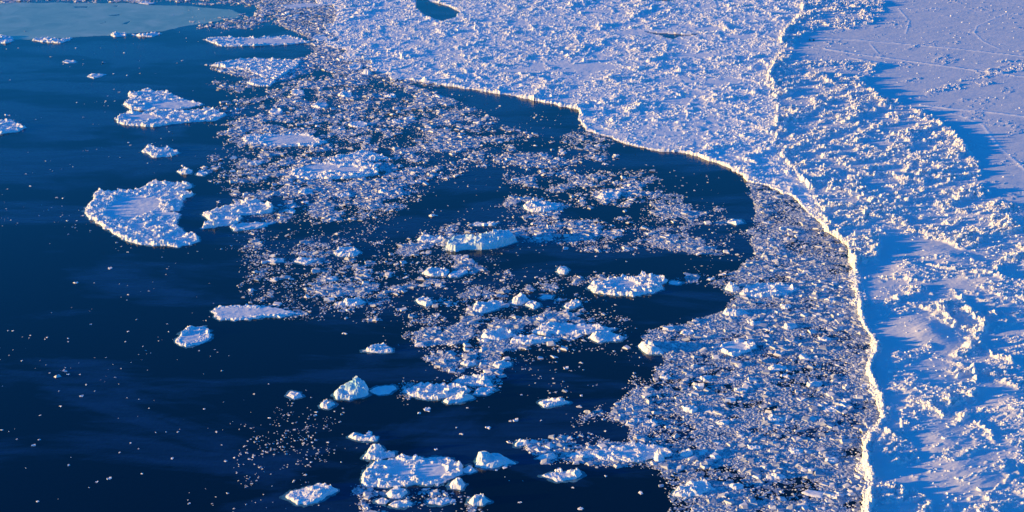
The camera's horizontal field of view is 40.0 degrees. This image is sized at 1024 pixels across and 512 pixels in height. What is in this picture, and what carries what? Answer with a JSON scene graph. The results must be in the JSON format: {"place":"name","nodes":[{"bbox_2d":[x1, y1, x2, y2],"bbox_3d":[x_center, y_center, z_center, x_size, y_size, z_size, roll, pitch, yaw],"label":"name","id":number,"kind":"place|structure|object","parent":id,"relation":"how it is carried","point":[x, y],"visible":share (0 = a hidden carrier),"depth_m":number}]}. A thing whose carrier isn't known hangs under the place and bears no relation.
{"place":"outdoors","nodes":[
{"label":"outdoors","id":0,"kind":"place"},
{"bbox_2d":[0,0,880,511],"bbox_3d":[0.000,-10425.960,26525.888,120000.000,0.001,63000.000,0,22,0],"label":"water","id":1,"kind":"structure","parent":0,"point":[166,388],"depth_m":665.16},
{"bbox_2d":[0,34,14,43],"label":"ice floe","id":2,"kind":"object","parent":1,"relation":"on","point":[5,39],"visible":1,"depth_m":1161.95},
{"bbox_2d":[0,118,26,134],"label":"ice floe","id":3,"kind":"object","parent":1,"relation":"on","point":[9,126],"visible":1,"depth_m":929.77},
{"bbox_2d":[31,37,72,43],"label":"ice floe","id":4,"kind":"object","parent":1,"relation":"on","point":[49,40],"visible":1,"depth_m":1158.65},
{"bbox_2d":[61,60,77,63],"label":"ice floe","id":5,"kind":"object","parent":1,"relation":"on","point":[69,61],"visible":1,"depth_m":1093.85},
{"bbox_2d":[86,73,106,78],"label":"ice floe","id":6,"kind":"object","parent":1,"relation":"on","point":[93,75],"visible":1,"depth_m":1054.26},
{"bbox_2d":[110,32,127,37],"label":"ice floe","id":7,"kind":"object","parent":1,"relation":"on","point":[117,34],"visible":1,"depth_m":1176.69},
{"bbox_2d":[0,2,239,39],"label":"thin ice sheet","id":8,"kind":"object","parent":1,"relation":"on","point":[55,20],"visible":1,"depth_m":1237.88},
{"bbox_2d":[82,179,200,247],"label":"ice floe","id":9,"kind":"object","parent":1,"relation":"on","point":[148,214],"visible":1,"depth_m":777.59},
{"bbox_2d":[130,32,161,36],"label":"ice floe","id":10,"kind":"object","parent":1,"relation":"on","point":[152,34],"visible":1,"depth_m":1176.26},
{"bbox_2d":[140,144,180,157],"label":"ice floe","id":11,"kind":"object","parent":1,"relation":"on","point":[151,151],"visible":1,"depth_m":880.30},
{"bbox_2d":[122,88,204,110],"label":"ice floe","id":12,"kind":"object","parent":1,"relation":"on","point":[147,99],"visible":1,"depth_m":985.73},
{"bbox_2d":[114,107,226,127],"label":"ice floe","id":13,"kind":"object","parent":1,"relation":"on","point":[155,118],"visible":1,"depth_m":950.99},
{"bbox_2d":[176,167,193,174],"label":"ice floe","id":14,"kind":"object","parent":1,"relation":"on","point":[184,171],"visible":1,"depth_m":843.07},
{"bbox_2d":[174,325,213,347],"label":"ice floe","id":15,"kind":"object","parent":1,"relation":"on","point":[190,336],"visible":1,"depth_m":630.12},
{"bbox_2d":[195,169,209,176],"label":"ice floe","id":16,"kind":"object","parent":1,"relation":"on","point":[202,173],"visible":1,"depth_m":841.73},
{"bbox_2d":[200,198,273,229],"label":"ice floe","id":17,"kind":"object","parent":1,"relation":"on","point":[227,215],"visible":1,"depth_m":778.24},
{"bbox_2d":[229,221,275,231],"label":"ice floe","id":18,"kind":"object","parent":1,"relation":"on","point":[242,226],"visible":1,"depth_m":759.30},
{"bbox_2d":[209,304,301,321],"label":"ice floe","id":19,"kind":"object","parent":1,"relation":"on","point":[235,313],"visible":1,"depth_m":653.98},
{"bbox_2d":[211,57,300,78],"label":"ice floe","id":20,"kind":"object","parent":1,"relation":"on","point":[272,68],"visible":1,"depth_m":1080.01},
{"bbox_2d":[249,160,262,165],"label":"ice floe","id":21,"kind":"object","parent":1,"relation":"on","point":[255,162],"visible":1,"depth_m":859.91},
{"bbox_2d":[203,35,310,46],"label":"ice floe","id":22,"kind":"object","parent":1,"relation":"on","point":[232,41],"visible":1,"depth_m":1155.96},
{"bbox_2d":[246,77,277,86],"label":"ice floe","id":23,"kind":"object","parent":1,"relation":"on","point":[262,82],"visible":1,"depth_m":1035.11},
{"bbox_2d":[268,108,282,114],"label":"ice floe","id":24,"kind":"object","parent":1,"relation":"on","point":[277,111],"visible":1,"depth_m":965.21},
{"bbox_2d":[266,257,286,263],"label":"ice floe","id":25,"kind":"object","parent":1,"relation":"on","point":[278,260],"visible":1,"depth_m":713.10},
{"bbox_2d":[240,132,328,146],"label":"ice floe","id":26,"kind":"object","parent":1,"relation":"on","point":[297,139],"visible":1,"depth_m":903.47},
{"bbox_2d":[284,390,305,399],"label":"ice floe","id":27,"kind":"object","parent":1,"relation":"on","point":[292,395],"visible":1,"depth_m":577.97},
{"bbox_2d":[290,88,303,95],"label":"ice floe","id":28,"kind":"object","parent":1,"relation":"on","point":[297,92],"visible":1,"depth_m":1010.21},
{"bbox_2d":[279,3,329,8],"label":"ice floe","id":29,"kind":"object","parent":1,"relation":"on","point":[298,5],"visible":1,"depth_m":1286.69},
{"bbox_2d":[293,257,316,264],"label":"ice floe","id":30,"kind":"object","parent":1,"relation":"on","point":[304,260],"visible":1,"depth_m":713.46},
{"bbox_2d":[298,188,312,193],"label":"ice floe","id":31,"kind":"object","parent":1,"relation":"on","point":[306,191],"visible":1,"depth_m":810.95},
{"bbox_2d":[279,483,339,506],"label":"ice floe","id":32,"kind":"object","parent":1,"relation":"on","point":[312,495],"visible":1,"depth_m":506.03},
{"bbox_2d":[311,102,327,107],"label":"ice floe","id":33,"kind":"object","parent":1,"relation":"on","point":[319,105],"visible":1,"depth_m":978.99},
{"bbox_2d":[313,34,327,40],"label":"ice floe","id":34,"kind":"object","parent":1,"relation":"on","point":[319,37],"visible":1,"depth_m":1168.89},
{"bbox_2d":[317,399,338,409],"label":"ice floe","id":35,"kind":"object","parent":1,"relation":"on","point":[329,404],"visible":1,"depth_m":569.73},
{"bbox_2d":[326,275,338,282],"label":"ice floe","id":36,"kind":"object","parent":1,"relation":"on","point":[333,278],"visible":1,"depth_m":691.90},
{"bbox_2d":[289,159,380,179],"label":"ice floe","id":37,"kind":"object","parent":1,"relation":"on","point":[348,169],"visible":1,"depth_m":845.35},
{"bbox_2d":[338,90,351,96],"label":"ice floe","id":38,"kind":"object","parent":1,"relation":"on","point":[345,93],"visible":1,"depth_m":1004.66},
{"bbox_2d":[332,246,362,257],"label":"ice floe","id":39,"kind":"object","parent":1,"relation":"on","point":[343,252],"visible":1,"depth_m":723.56},
{"bbox_2d":[330,376,371,401],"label":"iceberg","id":40,"kind":"object","parent":1,"relation":"on","point":[356,387],"visible":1,"depth_m":577.98},
{"bbox_2d":[342,296,367,306],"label":"ice floe","id":41,"kind":"object","parent":1,"relation":"on","point":[354,302],"visible":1,"depth_m":664.84},
{"bbox_2d":[347,62,362,70],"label":"ice floe","id":42,"kind":"object","parent":1,"relation":"on","point":[355,65],"visible":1,"depth_m":1079.77},
{"bbox_2d":[323,149,388,160],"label":"ice floe","id":43,"kind":"object","parent":1,"relation":"on","point":[363,155],"visible":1,"depth_m":870.16},
{"bbox_2d":[348,121,366,127],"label":"ice floe","id":44,"kind":"object","parent":1,"relation":"on","point":[360,124],"visible":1,"depth_m":936.36},
{"bbox_2d":[346,431,379,442],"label":"ice floe","id":45,"kind":"object","parent":1,"relation":"on","point":[368,437],"visible":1,"depth_m":544.88},
{"bbox_2d":[359,342,394,353],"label":"ice floe","id":46,"kind":"object","parent":1,"relation":"on","point":[381,348],"visible":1,"depth_m":617.12},
{"bbox_2d":[360,444,398,461],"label":"ice floe","id":47,"kind":"object","parent":1,"relation":"on","point":[373,452],"visible":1,"depth_m":533.00},
{"bbox_2d":[372,496,392,506],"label":"ice floe","id":48,"kind":"object","parent":1,"relation":"on","point":[384,501],"visible":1,"depth_m":502.86},
{"bbox_2d":[370,384,399,395],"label":"ice floe","id":49,"kind":"object","parent":1,"relation":"on","point":[384,390],"visible":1,"depth_m":582.46},
{"bbox_2d":[383,485,409,499],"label":"ice floe","id":50,"kind":"object","parent":1,"relation":"on","point":[396,491],"visible":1,"depth_m":507.12},
{"bbox_2d":[387,498,415,509],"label":"ice floe","id":51,"kind":"object","parent":1,"relation":"on","point":[403,504],"visible":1,"depth_m":500.85},
{"bbox_2d":[359,453,465,488],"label":"ice floe","id":52,"kind":"object","parent":1,"relation":"on","point":[403,470],"visible":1,"depth_m":521.11},
{"bbox_2d":[414,296,433,306],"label":"ice floe","id":53,"kind":"object","parent":1,"relation":"on","point":[424,301],"visible":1,"depth_m":665.05},
{"bbox_2d":[415,235,448,243],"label":"ice floe","id":54,"kind":"object","parent":1,"relation":"on","point":[428,238],"visible":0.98,"depth_m":740.63},
{"bbox_2d":[420,267,450,277],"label":"ice floe","id":55,"kind":"object","parent":1,"relation":"on","point":[436,271],"visible":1,"depth_m":698.12},
{"bbox_2d":[401,382,474,400],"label":"ice floe","id":56,"kind":"object","parent":1,"relation":"on","point":[426,391],"visible":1,"depth_m":580.79},
{"bbox_2d":[0,0,879,511],"bbox_3d":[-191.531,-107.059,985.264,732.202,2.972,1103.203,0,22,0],"label":"brash ice","id":57,"kind":"structure","parent":1,"relation":"on","point":[632,412],"depth_m":679.19},
{"bbox_2d":[424,495,455,506],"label":"ice floe","id":58,"kind":"object","parent":1,"relation":"on","point":[436,501],"visible":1,"depth_m":502.60},
{"bbox_2d":[6,0,879,511],"bbox_3d":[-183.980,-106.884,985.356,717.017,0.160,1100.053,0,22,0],"label":"slush","id":59,"kind":"object","parent":1,"relation":"on","point":[756,360],"visible":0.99,"depth_m":626.50},
{"bbox_2d":[445,477,468,490],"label":"ice floe","id":60,"kind":"object","parent":1,"relation":"on","point":[458,484],"visible":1,"depth_m":511.45},
{"bbox_2d":[446,268,469,277],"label":"ice floe","id":61,"kind":"object","parent":1,"relation":"on","point":[457,273],"visible":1,"depth_m":697.50},
{"bbox_2d":[441,391,475,404],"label":"ice floe","id":62,"kind":"object","parent":1,"relation":"on","point":[460,397],"visible":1,"depth_m":574.38},
{"bbox_2d":[457,360,478,367],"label":"ice floe","id":63,"kind":"object","parent":1,"relation":"on","point":[467,363],"visible":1,"depth_m":604.59},
{"bbox_2d":[463,464,478,474],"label":"ice floe","id":64,"kind":"object","parent":1,"relation":"on","point":[469,469],"visible":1,"depth_m":522.95},
{"bbox_2d":[452,373,494,386],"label":"ice floe","id":65,"kind":"object","parent":1,"relation":"on","point":[477,380],"visible":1,"depth_m":589.26},
{"bbox_2d":[465,493,493,506],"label":"ice floe","id":66,"kind":"object","parent":1,"relation":"on","point":[480,500],"visible":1,"depth_m":502.02},
{"bbox_2d":[443,229,517,251],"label":"iceberg","id":67,"kind":"object","parent":1,"relation":"on","point":[495,239],"visible":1,"depth_m":731.44},
{"bbox_2d":[468,386,499,396],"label":"ice floe","id":68,"kind":"object","parent":1,"relation":"on","point":[482,391],"visible":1,"depth_m":580.98},
{"bbox_2d":[471,221,499,226],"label":"ice floe","id":69,"kind":"object","parent":1,"relation":"on","point":[480,224],"visible":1,"depth_m":761.72},
{"bbox_2d":[471,298,505,314],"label":"ice floe","id":70,"kind":"object","parent":1,"relation":"on","point":[488,306],"visible":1,"depth_m":659.75},
{"bbox_2d":[472,451,518,470],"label":"iceberg","id":71,"kind":"object","parent":1,"relation":"on","point":[484,460],"visible":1,"depth_m":526.45},
{"bbox_2d":[478,327,517,340],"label":"ice floe","id":72,"kind":"object","parent":1,"relation":"on","point":[501,333],"visible":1,"depth_m":631.13},
{"bbox_2d":[493,359,513,368],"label":"ice floe","id":73,"kind":"object","parent":1,"relation":"on","point":[500,364],"visible":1,"depth_m":603.50},
{"bbox_2d":[508,292,529,305],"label":"ice floe","id":74,"kind":"object","parent":1,"relation":"on","point":[520,299],"visible":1,"depth_m":665.51},
{"bbox_2d":[512,439,530,447],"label":"ice floe","id":75,"kind":"object","parent":1,"relation":"on","point":[520,443],"visible":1,"depth_m":540.64},
{"bbox_2d":[525,300,542,309],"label":"ice floe","id":76,"kind":"object","parent":1,"relation":"on","point":[533,305],"visible":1,"depth_m":661.83},
{"bbox_2d":[509,334,560,345],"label":"ice floe","id":77,"kind":"object","parent":1,"relation":"on","point":[532,339],"visible":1,"depth_m":626.05},
{"bbox_2d":[521,200,564,212],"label":"ice floe","id":78,"kind":"object","parent":1,"relation":"on","point":[530,206],"visible":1,"depth_m":786.71},
{"bbox_2d":[533,453,560,461],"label":"ice floe","id":79,"kind":"object","parent":1,"relation":"on","point":[552,456],"visible":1,"depth_m":530.93},
{"bbox_2d":[538,294,555,300],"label":"ice floe","id":80,"kind":"object","parent":1,"relation":"on","point":[544,297],"visible":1,"depth_m":671.56},
{"bbox_2d":[536,397,572,408],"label":"ice floe","id":81,"kind":"object","parent":1,"relation":"on","point":[548,403],"visible":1,"depth_m":571.35},
{"bbox_2d":[537,468,586,482],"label":"ice floe","id":82,"kind":"object","parent":1,"relation":"on","point":[558,475],"visible":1,"depth_m":518.79},
{"bbox_2d":[556,266,570,274],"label":"ice floe","id":83,"kind":"object","parent":1,"relation":"on","point":[562,270],"visible":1,"depth_m":700.29},
{"bbox_2d":[315,0,827,232],"bbox_3d":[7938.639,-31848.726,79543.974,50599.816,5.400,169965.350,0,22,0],"label":"pack ice","id":84,"kind":"structure","parent":1,"relation":"on","point":[585,68],"depth_m":1095.02},
{"bbox_2d":[561,298,582,310],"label":"ice floe","id":85,"kind":"object","parent":1,"relation":"on","point":[573,304],"visible":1,"depth_m":661.75},
{"bbox_2d":[530,322,618,335],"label":"ice floe","id":86,"kind":"object","parent":1,"relation":"on","point":[564,329],"visible":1,"depth_m":637.08},
{"bbox_2d":[586,331,626,343],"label":"ice floe","id":87,"kind":"object","parent":1,"relation":"on","point":[596,337],"visible":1,"depth_m":628.41},
{"bbox_2d":[593,191,621,198],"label":"ice floe","id":88,"kind":"object","parent":1,"relation":"on","point":[610,195],"visible":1,"depth_m":804.12},
{"bbox_2d":[565,441,679,463],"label":"ice floe","id":89,"kind":"object","parent":1,"relation":"on","point":[630,452],"visible":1,"depth_m":533.98},
{"bbox_2d":[585,271,668,297],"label":"ice floe","id":90,"kind":"object","parent":1,"relation":"on","point":[643,283],"visible":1,"depth_m":681.52},
{"bbox_2d":[635,340,664,355],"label":"ice floe","id":91,"kind":"object","parent":1,"relation":"on","point":[646,347],"visible":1,"depth_m":615.96},
{"bbox_2d":[649,448,665,463],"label":"ice floe","id":92,"kind":"object","parent":1,"relation":"on","point":[658,456],"visible":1,"depth_m":529.60},
{"bbox_2d":[660,374,670,379],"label":"ice floe","id":93,"kind":"object","parent":1,"relation":"on","point":[664,377],"visible":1,"depth_m":592.91},
{"bbox_2d":[662,325,673,330],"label":"ice chunk","id":94,"kind":"object","parent":1,"relation":"on","point":[668,328],"visible":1,"depth_m":637.55},
{"bbox_2d":[667,279,685,285],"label":"ice floe","id":95,"kind":"object","parent":1,"relation":"on","point":[674,282],"visible":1,"depth_m":688.03},
{"bbox_2d":[678,448,693,457],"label":"ice floe","id":96,"kind":"object","parent":1,"relation":"on","point":[686,453],"visible":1,"depth_m":533.24},
{"bbox_2d":[680,329,693,334],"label":"ice floe","id":97,"kind":"object","parent":1,"relation":"on","point":[686,332],"visible":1,"depth_m":634.24},
{"bbox_2d":[681,404,697,412],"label":"ice floe","id":98,"kind":"object","parent":1,"relation":"on","point":[692,408],"visible":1,"depth_m":565.97},
{"bbox_2d":[668,479,715,498],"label":"ice floe","id":99,"kind":"object","parent":1,"relation":"on","point":[694,489],"visible":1,"depth_m":508.97},
{"bbox_2d":[693,383,703,389],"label":"ice chunk","id":100,"kind":"object","parent":1,"relation":"on","point":[700,386],"visible":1,"depth_m":584.66},
{"bbox_2d":[710,452,721,459],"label":"ice floe","id":101,"kind":"object","parent":1,"relation":"on","point":[714,456],"visible":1,"depth_m":531.35},
{"bbox_2d":[716,419,729,424],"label":"ice floe","id":102,"kind":"object","parent":1,"relation":"on","point":[722,422],"visible":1,"depth_m":556.49},
{"bbox_2d":[725,396,735,401],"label":"ice chunk","id":103,"kind":"object","parent":1,"relation":"on","point":[730,399],"visible":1,"depth_m":573.99},
{"bbox_2d":[722,282,741,292],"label":"ice floe","id":104,"kind":"object","parent":1,"relation":"on","point":[731,287],"visible":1,"depth_m":679.66},
{"bbox_2d":[724,218,745,225],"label":"ice floe","id":105,"kind":"object","parent":1,"relation":"on","point":[734,222],"visible":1,"depth_m":765.18},
{"bbox_2d":[722,308,748,315],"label":"ice floe","id":106,"kind":"object","parent":1,"relation":"on","point":[733,312],"visible":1,"depth_m":653.07},
{"bbox_2d":[729,482,743,489],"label":"ice floe","id":107,"kind":"object","parent":1,"relation":"on","point":[737,486],"visible":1,"depth_m":511.49},
{"bbox_2d":[719,338,758,357],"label":"ice floe","id":108,"kind":"object","parent":1,"relation":"on","point":[736,348],"visible":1,"depth_m":619.58},
{"bbox_2d":[747,320,760,325],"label":"ice floe","id":109,"kind":"object","parent":1,"relation":"on","point":[754,323],"visible":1,"depth_m":643.31},
{"bbox_2d":[747,444,762,449],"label":"ice floe","id":110,"kind":"object","parent":1,"relation":"on","point":[755,447],"visible":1,"depth_m":538.13},
{"bbox_2d":[734,282,799,297],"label":"ice floe","id":111,"kind":"object","parent":1,"relation":"on","point":[762,289],"visible":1,"depth_m":678.41},
{"bbox_2d":[767,414,783,421],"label":"ice floe","id":112,"kind":"object","parent":1,"relation":"on","point":[772,418],"visible":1,"depth_m":558.58},
{"bbox_2d":[765,473,785,478],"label":"ice floe","id":113,"kind":"object","parent":1,"relation":"on","point":[777,476],"visible":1,"depth_m":518.09},
{"bbox_2d":[768,364,786,370],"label":"ice floe","id":114,"kind":"object","parent":1,"relation":"on","point":[777,367],"visible":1,"depth_m":600.56},
{"bbox_2d":[780,304,791,308],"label":"ice floe","id":115,"kind":"object","parent":1,"relation":"on","point":[786,306],"visible":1,"depth_m":660.23},
{"bbox_2d":[782,322,797,329],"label":"ice floe","id":116,"kind":"object","parent":1,"relation":"on","point":[787,326],"visible":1,"depth_m":639.61},
{"bbox_2d":[788,447,804,453],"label":"ice floe","id":117,"kind":"object","parent":1,"relation":"on","point":[795,450],"visible":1,"depth_m":535.71},
{"bbox_2d":[799,353,811,359],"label":"ice floe","id":118,"kind":"object","parent":1,"relation":"on","point":[803,356],"visible":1,"depth_m":610.45},
{"bbox_2d":[801,490,823,497],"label":"ice floe","id":119,"kind":"object","parent":1,"relation":"on","point":[814,493],"visible":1,"depth_m":507.38},
{"bbox_2d":[806,381,822,386],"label":"ice floe","id":120,"kind":"object","parent":1,"relation":"on","point":[816,383],"visible":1,"depth_m":586.91},
{"bbox_2d":[823,406,837,411],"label":"ice floe","id":121,"kind":"object","parent":1,"relation":"on","point":[831,408],"visible":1,"depth_m":566.81},
{"bbox_2d":[825,457,838,463],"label":"ice floe","id":122,"kind":"object","parent":1,"relation":"on","point":[833,460],"visible":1,"depth_m":529.08},
{"bbox_2d":[831,492,843,498],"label":"ice floe","id":123,"kind":"object","parent":1,"relation":"on","point":[835,496],"visible":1,"depth_m":505.94},
{"bbox_2d":[765,0,1023,511],"bbox_3d":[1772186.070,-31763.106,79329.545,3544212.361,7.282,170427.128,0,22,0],"label":"ice sheet","id":124,"kind":"object","parent":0,"point":[966,107],"visible":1,"depth_m":802.26},
{"bbox_2d":[315,0,1023,511],"bbox_3d":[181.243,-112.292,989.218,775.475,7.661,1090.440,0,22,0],"label":"ice rubble","id":125,"kind":"object","parent":124,"relation":"on","point":[859,288],"visible":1,"depth_m":865.12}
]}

